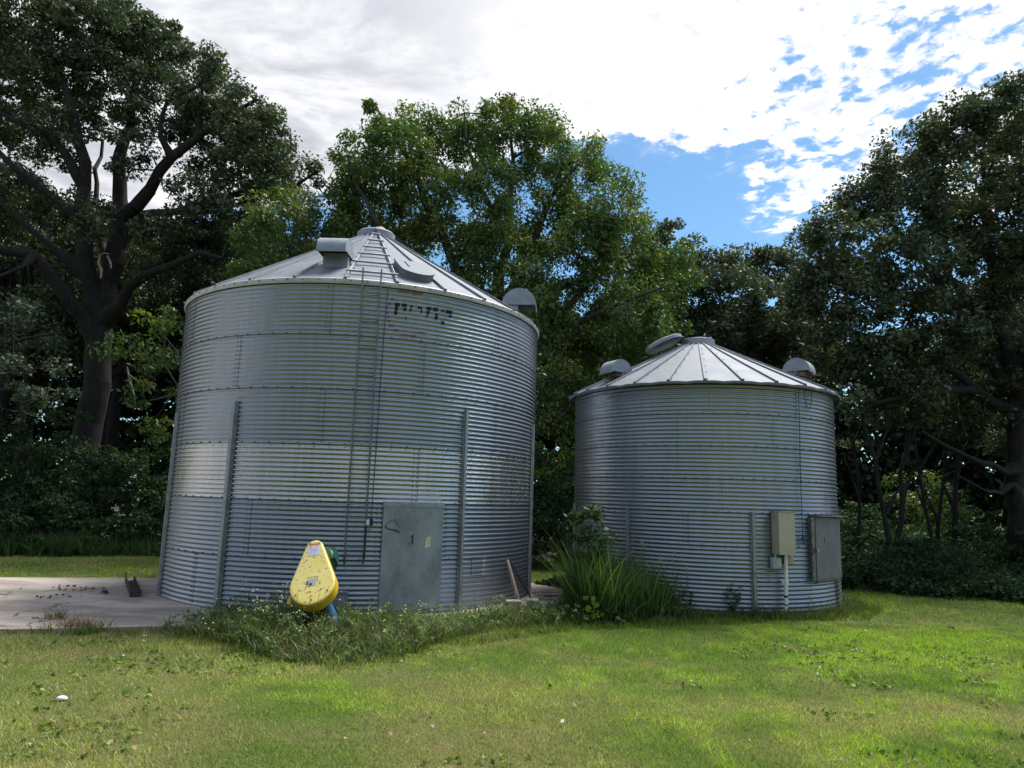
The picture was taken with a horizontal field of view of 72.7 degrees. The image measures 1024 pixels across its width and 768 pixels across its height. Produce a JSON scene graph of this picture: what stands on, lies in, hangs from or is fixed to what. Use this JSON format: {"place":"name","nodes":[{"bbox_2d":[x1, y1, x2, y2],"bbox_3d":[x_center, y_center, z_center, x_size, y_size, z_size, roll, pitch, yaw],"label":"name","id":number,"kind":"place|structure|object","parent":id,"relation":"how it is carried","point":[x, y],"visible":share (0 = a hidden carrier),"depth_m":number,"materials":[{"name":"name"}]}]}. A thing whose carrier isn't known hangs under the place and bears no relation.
{"place":"outdoors","nodes":[
{"label":"outdoors","id":0,"kind":"place"},
{"bbox_2d":[0,486,1023,767],"bbox_3d":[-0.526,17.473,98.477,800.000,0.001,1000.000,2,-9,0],"label":"ground","id":1,"kind":"structure","parent":0,"point":[604,688],"depth_m":6.16,"materials":[{"name":"green plant"}]},
{"bbox_2d":[56,695,67,699],"bbox_3d":[-3.709,2.582,5.730,0.090,0.024,0.064,2,-9,0],"label":"white stone","id":2,"kind":"object","parent":1,"relation":"on","point":[62,697],"visible":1,"depth_m":5.71,"materials":[{"name":"white stone"}]},
{"bbox_2d":[0,515,160,557],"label":"tall grass","id":3,"kind":"structure","parent":1,"relation":"on","point":[66,548],"depth_m":16.87,"materials":[{"name":"green plant"}]},
{"bbox_2d":[0,577,562,633],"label":"concrete pad","id":4,"kind":"object","parent":1,"relation":"on","point":[19,609],"visible":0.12,"depth_m":10.07,"materials":[{"name":"grey concrete"}]},
{"bbox_2d":[38,606,74,619],"bbox_3d":[-5.796,2.892,8.876,0.554,0.212,0.515,2,-9,0],"label":"grass tuft","id":5,"kind":"object","parent":4,"relation":"on","point":[58,614],"visible":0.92,"depth_m":8.86,"materials":[{"name":"green plant"}]},
{"bbox_2d":[20,585,104,590],"bbox_3d":[-7.262,3.320,11.351,1.167,0.063,0.612,2,-9,0],"label":"pad weed","id":6,"kind":"object","parent":4,"relation":"on","point":[72,586],"visible":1,"depth_m":11.35,"materials":[{"name":"green plant"}]},
{"bbox_2d":[37,612,120,627],"bbox_3d":[-5.245,2.844,8.454,1.103,0.207,0.514,0,-9,9],"label":"grass tuft","id":7,"kind":"object","parent":4,"relation":"on","point":[75,620],"visible":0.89,"depth_m":8.44,"materials":[{"name":"green plant"}]},
{"bbox_2d":[125,572,141,596],"bbox_3d":[-6.339,3.325,11.618,0.155,0.183,2.006,7,-10,-30],"label":"steel channel","id":8,"kind":"object","parent":4,"relation":"on","point":[133,588],"visible":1,"depth_m":11.38,"materials":[{"name":"metal"}]},
{"bbox_2d":[156,227,538,614],"bbox_3d":[-2.832,0.350,13.408,6.660,6.930,6.728,2,-9,0],"label":"grain bin","id":9,"kind":"object","parent":4,"relation":"on","point":[272,467],"visible":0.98,"depth_m":10.43,"materials":[{"name":"metal"}]},
{"bbox_2d":[363,525,366,558],"bbox_3d":[-2.072,2.224,9.790,0.031,0.460,0.030,2,-9,0],"label":"padded pipe","id":10,"kind":"object","parent":9,"relation":"attached to","point":[364,547],"visible":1,"depth_m":9.78,"materials":[{"name":"black metal"}]},
{"bbox_2d":[366,280,395,524],"bbox_3d":[-1.906,0.181,10.274,0.107,3.744,0.390,-4,-11,33],"label":"rope","id":11,"kind":"object","parent":9,"relation":"hanging from","point":[369,522],"visible":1,"depth_m":10.16,"materials":[{"name":"black metal"}]},
{"bbox_2d":[378,502,444,609],"bbox_3d":[-1.457,2.489,10.119,0.947,1.515,0.102,6,-10,-26],"label":"door","id":12,"kind":"structure","parent":9,"relation":"in","point":[411,543],"depth_m":10.08,"materials":[{"name":"grey paint"}]},
{"bbox_2d":[505,559,519,599],"bbox_3d":[0.023,3.173,11.125,0.342,0.687,0.045,-7,-12,42],"label":"wooden board","id":13,"kind":"object","parent":4,"relation":"on","point":[512,577],"visible":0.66,"depth_m":11.13,"materials":[{"name":"brown wood"}]},
{"bbox_2d":[509,560,530,597],"bbox_3d":[0.135,3.244,11.549,0.030,0.652,0.684,-4,-11,34],"label":"wooden board","id":14,"kind":"object","parent":4,"relation":"on","point":[519,578],"visible":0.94,"depth_m":11.53,"materials":[{"name":"brown wood"}]},
{"bbox_2d":[532,590,560,596],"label":"scrap sticks","id":15,"kind":"object","parent":4,"relation":"on","point":[548,595],"visible":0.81,"depth_m":11.76,"materials":[{"name":"wood"}]},
{"bbox_2d":[143,581,424,652],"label":"weed flowers","id":16,"kind":"object","parent":1,"relation":"on","point":[288,593],"visible":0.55,"depth_m":8.40,"materials":[{"name":"white plant"}]},
{"bbox_2d":[283,540,346,627],"bbox_3d":[-2.269,2.622,8.821,0.739,1.233,1.139,-1,-9,15],"label":"auger","id":17,"kind":"object","parent":1,"relation":"on","point":[314,578],"visible":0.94,"depth_m":8.49,"materials":[{"name":"yellow metal"}]},
{"bbox_2d":[158,591,701,665],"bbox_3d":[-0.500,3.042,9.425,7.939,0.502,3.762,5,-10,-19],"label":"tall weeds","id":18,"kind":"object","parent":1,"relation":"on","point":[363,628],"visible":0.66,"depth_m":8.35,"materials":[{"name":"green plant"}]},
{"bbox_2d":[1,596,883,671],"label":"edge grass","id":19,"kind":"structure","parent":1,"relation":"on","point":[869,608],"depth_m":8.83,"materials":[{"name":"green plant"}]},
{"bbox_2d":[7,619,1014,767],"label":"fallen leaves","id":20,"kind":"object","parent":1,"relation":"on","point":[432,725],"visible":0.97,"depth_m":6.40,"materials":[{"name":"brown plant"}]},
{"bbox_2d":[0,286,1023,541],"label":"woods","id":21,"kind":"object","parent":1,"relation":"on","point":[888,458],"visible":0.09,"depth_m":36.07,"materials":[{"name":"green plant"}]},
{"bbox_2d":[0,618,1023,767],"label":"lawn weeds","id":22,"kind":"object","parent":1,"relation":"on","point":[446,760],"visible":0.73,"depth_m":6.79,"materials":[{"name":"green plant"}]},
{"bbox_2d":[503,599,522,609],"bbox_3d":[0.011,3.394,10.578,0.267,0.208,0.205,4,-9,-17],"label":"concrete block","id":23,"kind":"object","parent":1,"relation":"on","point":[515,601],"depth_m":10.52,"materials":[{"name":"grey concrete"}]},
{"bbox_2d":[526,598,538,606],"bbox_3d":[0.328,3.478,10.947,0.174,0.177,0.307,0,-9,11],"label":"concrete block","id":24,"kind":"object","parent":1,"relation":"on","point":[533,600],"depth_m":10.82,"materials":[{"name":"grey concrete"}]},
{"bbox_2d":[534,576,566,587],"bbox_3d":[0.743,4.024,13.841,0.828,0.615,0.671,-6,-12,41],"label":"burdock","id":25,"kind":"object","parent":1,"relation":"on","point":[546,582],"visible":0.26,"depth_m":13.81,"materials":[{"name":"green plant"}]},
{"bbox_2d":[557,582,581,611],"bbox_3d":[0.926,3.208,10.369,0.605,0.662,0.412,2,-9,0],"label":"bushy weed","id":26,"kind":"object","parent":1,"relation":"on","point":[565,596],"visible":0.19,"depth_m":10.33,"materials":[{"name":"green plant"}]},
{"bbox_2d":[563,504,615,573],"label":"elder sapling","id":27,"kind":"object","parent":1,"relation":"on","point":[575,516],"visible":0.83,"depth_m":10.59,"materials":[{"name":"green plant"}]},
{"bbox_2d":[582,596,615,623],"bbox_3d":[1.244,3.227,9.916,0.541,0.401,0.255,3,-9,-11],"label":"lime seedling","id":28,"kind":"object","parent":1,"relation":"on","point":[588,607],"visible":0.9,"depth_m":9.88,"materials":[{"name":"green plant"}]},
{"bbox_2d":[600,608,624,625],"bbox_3d":[1.405,3.288,9.816,0.289,0.277,0.320,4,-9,-13],"label":"dark seedling","id":29,"kind":"object","parent":1,"relation":"on","point":[615,613],"visible":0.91,"depth_m":9.79,"materials":[{"name":"green plant"}]},
{"bbox_2d":[581,537,692,610],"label":"seed heads","id":30,"kind":"object","parent":1,"relation":"on","point":[662,569],"visible":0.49,"depth_m":10.92,"materials":[{"name":"brown plant"}]},
{"bbox_2d":[682,591,693,609],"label":"spindly weed","id":31,"kind":"object","parent":1,"relation":"on","point":[688,600],"visible":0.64,"depth_m":10.89,"materials":[{"name":"green plant"}]},
{"bbox_2d":[569,333,847,613],"bbox_3d":[3.740,1.544,13.889,5.238,5.116,5.232,2,-9,0],"label":"grain bin","id":32,"kind":"object","parent":1,"relation":"on","point":[687,449],"visible":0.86,"depth_m":11.67,"materials":[{"name":"metal"}]},
{"bbox_2d":[770,554,781,567],"bbox_3d":[4.239,2.841,11.162,0.145,0.222,0.125,4,-9,-12],"label":"junction box","id":33,"kind":"object","parent":32,"relation":"attached to","point":[775,562],"visible":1,"depth_m":11.11,"materials":[{"name":"grey plastic"}]},
{"bbox_2d":[769,511,795,554],"bbox_3d":[4.381,2.401,11.230,0.317,0.680,0.250,4,-9,-15],"label":"control box","id":34,"kind":"object","parent":32,"relation":"attached to","point":[783,531],"visible":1,"depth_m":11.13,"materials":[{"name":"beige paint"}]},
{"bbox_2d":[778,512,795,554],"bbox_3d":[4.399,2.393,11.129,0.295,0.665,0.022,4,-9,-15],"label":"cabinet door","id":35,"kind":"structure","parent":34,"relation":"in","point":[786,520],"depth_m":11.12,"materials":[{"name":"beige paint"}]},
{"bbox_2d":[782,555,788,612],"bbox_3d":[4.384,3.264,11.116,0.115,1.045,0.081,4,-9,-16],"label":"conduit","id":36,"kind":"object","parent":32,"relation":"attached to","point":[786,584],"visible":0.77,"depth_m":11.11,"materials":[{"name":"white plastic"}]},
{"bbox_2d":[788,555,793,563],"bbox_3d":[4.486,2.841,11.254,0.120,0.140,0.099,5,-9,-18],"label":"outlet box","id":37,"kind":"object","parent":32,"relation":"attached to","point":[790,559],"visible":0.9,"depth_m":11.21,"materials":[{"name":"beige metal"}]},
{"bbox_2d":[798,390,805,543],"bbox_3d":[4.821,1.358,11.624,0.109,2.566,0.034,6,-10,-25],"label":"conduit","id":38,"kind":"object","parent":32,"relation":"hanging from","point":[802,539],"visible":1,"depth_m":11.59,"materials":[{"name":"grey metal"}]},
{"bbox_2d":[803,389,811,409],"bbox_3d":[5.082,0.269,11.929,0.240,0.346,0.014,7,-11,-31],"label":"wire loop","id":39,"kind":"object","parent":32,"relation":"hanging from","point":[805,400],"visible":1,"depth_m":11.89,"materials":[{"name":"black metal"}]},
{"bbox_2d":[807,516,847,582],"bbox_3d":[5.386,2.791,11.809,1.127,1.081,0.213,10,-12,-41],"label":"door","id":40,"kind":"structure","parent":32,"relation":"in","point":[824,544],"depth_m":11.73,"materials":[{"name":"grey paint"}]},
{"bbox_2d":[723,581,742,613],"bbox_3d":[3.504,3.409,11.036,0.342,0.526,0.159,4,-9,-14],"label":"spindly weed","id":41,"kind":"object","parent":1,"relation":"on","point":[733,604],"visible":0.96,"depth_m":11.03,"materials":[{"name":"green plant"}]},
{"bbox_2d":[680,595,866,619],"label":"edge weeds","id":42,"kind":"object","parent":1,"relation":"on","point":[751,613],"visible":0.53,"depth_m":10.97,"materials":[{"name":"green plant"}]},
{"bbox_2d":[0,0,1023,495],"label":"sky","id":43,"kind":"structure","parent":0,"point":[739,117],"materials":[{"name":"white"}]},
{"bbox_2d":[23,502,1018,602],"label":"woodland floor","id":44,"kind":"structure","parent":0,"point":[969,596],"depth_m":17.27,"materials":[{"name":"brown plant"}]},
{"bbox_2d":[0,291,81,425],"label":"young oak","id":45,"kind":"object","parent":44,"relation":"on","point":[37,394],"visible":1,"depth_m":17.48,"materials":[{"name":"green plant"}]},
{"bbox_2d":[0,167,120,461],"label":"oak tree","id":46,"kind":"object","parent":44,"relation":"on","point":[5,396],"visible":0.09,"depth_m":27.10,"materials":[{"name":"green plant"}]},
{"bbox_2d":[0,224,157,514],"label":"oak tree","id":47,"kind":"object","parent":44,"relation":"on","point":[38,377],"visible":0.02,"depth_m":30.06,"materials":[{"name":"green plant"}]},
{"bbox_2d":[0,409,172,552],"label":"undergrowth","id":48,"kind":"object","parent":44,"relation":"on","point":[138,521],"visible":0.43,"depth_m":18.77,"materials":[{"name":"green plant"}]},
{"bbox_2d":[2,198,181,517],"bbox_3d":[-17.040,-0.783,29.113,8.465,13.541,6.920,-5,-11,35],"label":"oak tree","id":49,"kind":"object","parent":44,"relation":"on","point":[76,356],"visible":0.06,"depth_m":27.94,"materials":[{"name":"green plant"}]},
{"bbox_2d":[6,217,223,519],"bbox_3d":[-14.062,-0.909,26.422,8.198,13.114,6.701,6,-10,-23],"label":"oak tree","id":50,"kind":"object","parent":44,"relation":"on","point":[138,299],"visible":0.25,"depth_m":25.36,"materials":[{"name":"green plant"}]},
{"bbox_2d":[87,305,183,441],"bbox_3d":[-9.591,1.107,17.784,2.632,6.618,4.216,10,-12,-42],"label":"box elder","id":51,"kind":"object","parent":44,"relation":"on","point":[160,355],"visible":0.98,"depth_m":17.60,"materials":[{"name":"green plant"}]},
{"bbox_2d":[0,0,326,534],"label":"bur oak","id":52,"kind":"object","parent":44,"relation":"on","point":[116,29],"visible":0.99,"depth_m":22.41,"materials":[{"name":"green plant"}]},
{"bbox_2d":[97,252,111,277],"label":"dead branch","id":53,"kind":"object","parent":52,"relation":"on","point":[99,265],"visible":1,"depth_m":21.99,"materials":[{"name":"grey wood"}]},
{"bbox_2d":[126,367,138,401],"bbox_3d":[-10.425,0.100,19.173,0.553,1.164,0.056,2,-9,0],"label":"dead branch","id":54,"kind":"object","parent":52,"relation":"hanging from","point":[130,383],"visible":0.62,"depth_m":19.19,"materials":[{"name":"wood"}]},
{"bbox_2d":[140,209,297,359],"bbox_3d":[-12.065,-0.629,29.135,6.920,13.541,8.465,1,-9,5],"label":"oak tree","id":55,"kind":"object","parent":44,"relation":"on","point":[206,278],"visible":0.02,"depth_m":26.88,"materials":[{"name":"green plant"}]},
{"bbox_2d":[217,177,358,280],"bbox_3d":[-6.556,-0.875,19.556,3.899,11.289,3.634,8,-11,-33],"label":"box elder","id":56,"kind":"object","parent":44,"relation":"on","point":[304,225],"visible":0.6,"depth_m":19.35,"materials":[{"name":"green plant"}]},
{"bbox_2d":[318,91,707,503],"bbox_3d":[0.133,-2.380,21.900,12.630,15.552,6.656,2,-9,0],"label":"box elder","id":57,"kind":"object","parent":44,"relation":"on","point":[603,229],"visible":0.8,"depth_m":21.04,"materials":[{"name":"green plant"}]},
{"bbox_2d":[532,446,574,564],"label":"undergrowth","id":58,"kind":"object","parent":44,"relation":"on","point":[565,496],"visible":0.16,"depth_m":18.24,"materials":[{"name":"green plant"}]},
{"bbox_2d":[536,325,613,486],"bbox_3d":[3.097,2.075,32.152,5.099,9.978,6.237,1,-9,4],"label":"oak tree","id":59,"kind":"object","parent":44,"relation":"on","point":[557,403],"visible":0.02,"depth_m":31.62,"materials":[{"name":"green plant"}]},
{"bbox_2d":[600,217,726,361],"bbox_3d":[6.486,-0.365,29.481,6.004,14.253,6.304,2,-9,0],"label":"oak tree","id":60,"kind":"object","parent":44,"relation":"on","point":[664,231],"visible":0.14,"depth_m":29.51,"materials":[{"name":"green plant"}]},
{"bbox_2d":[708,304,791,368],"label":"oak tree","id":61,"kind":"object","parent":44,"relation":"on","point":[765,359],"visible":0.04,"depth_m":31.95,"materials":[{"name":"green plant"}]},
{"bbox_2d":[675,242,841,382],"bbox_3d":[11.151,-0.068,30.488,8.910,14.254,7.284,2,-9,0],"label":"oak tree","id":62,"kind":"object","parent":44,"relation":"on","point":[750,312],"visible":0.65,"depth_m":29.55,"materials":[{"name":"green plant"}]},
{"bbox_2d":[834,402,869,557],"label":"slender tree","id":63,"kind":"object","parent":44,"relation":"on","point":[852,444],"visible":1,"depth_m":18.82,"materials":[{"name":"plant"}]},
{"bbox_2d":[838,382,902,560],"bbox_3d":[8.899,2.450,17.024,1.044,4.736,4.420,-4,-11,34],"label":"slender tree","id":64,"kind":"object","parent":44,"relation":"on","point":[884,510],"visible":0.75,"depth_m":17.31,"materials":[{"name":"brown wood"}]},
{"bbox_2d":[773,69,1023,566],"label":"oak","id":65,"kind":"object","parent":44,"relation":"on","point":[879,279],"visible":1,"depth_m":18.76,"materials":[{"name":"green plant"}]},
{"bbox_2d":[876,366,931,560],"bbox_3d":[10.491,2.389,18.509,1.334,5.406,3.354,-3,-10,27],"label":"slender tree","id":66,"kind":"object","parent":44,"relation":"on","point":[903,490],"visible":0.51,"depth_m":18.20,"materials":[{"name":"brown wood"}]},
{"bbox_2d":[878,469,968,544],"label":"sunlit bushes","id":67,"kind":"object","parent":44,"relation":"on","point":[916,507],"visible":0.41,"depth_m":27.74,"materials":[{"name":"green plant"}]},
{"bbox_2d":[913,409,944,539],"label":"slender tree","id":68,"kind":"object","parent":44,"relation":"on","point":[923,498],"visible":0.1,"depth_m":19.38,"materials":[{"name":"brown plant"}]},
{"bbox_2d":[838,501,1023,574],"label":"undergrowth","id":69,"kind":"object","parent":44,"relation":"on","point":[993,538],"visible":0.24,"depth_m":19.02,"materials":[{"name":"green plant"}]},
{"bbox_2d":[841,536,1023,603],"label":"undergrowth","id":70,"kind":"object","parent":44,"relation":"on","point":[903,572],"visible":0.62,"depth_m":14.77,"materials":[{"name":"green plant"}]},
{"bbox_2d":[921,395,968,544],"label":"slender tree","id":71,"kind":"object","parent":44,"relation":"on","point":[937,514],"visible":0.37,"depth_m":20.26,"materials":[{"name":"green wood"}]},
{"bbox_2d":[940,400,993,542],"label":"slender tree","id":72,"kind":"object","parent":44,"relation":"on","point":[953,502],"visible":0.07,"depth_m":19.85,"materials":[{"name":"green wood"}]},
{"bbox_2d":[929,276,1023,412],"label":"oak tree","id":73,"kind":"object","parent":44,"relation":"on","point":[1020,303],"visible":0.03,"depth_m":31.59,"materials":[{"name":"green plant"}]},
{"bbox_2d":[526,522,698,623],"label":"tall grass","id":74,"kind":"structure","parent":0,"point":[618,588],"depth_m":10.22,"materials":[{"name":"green plant"}]}
]}

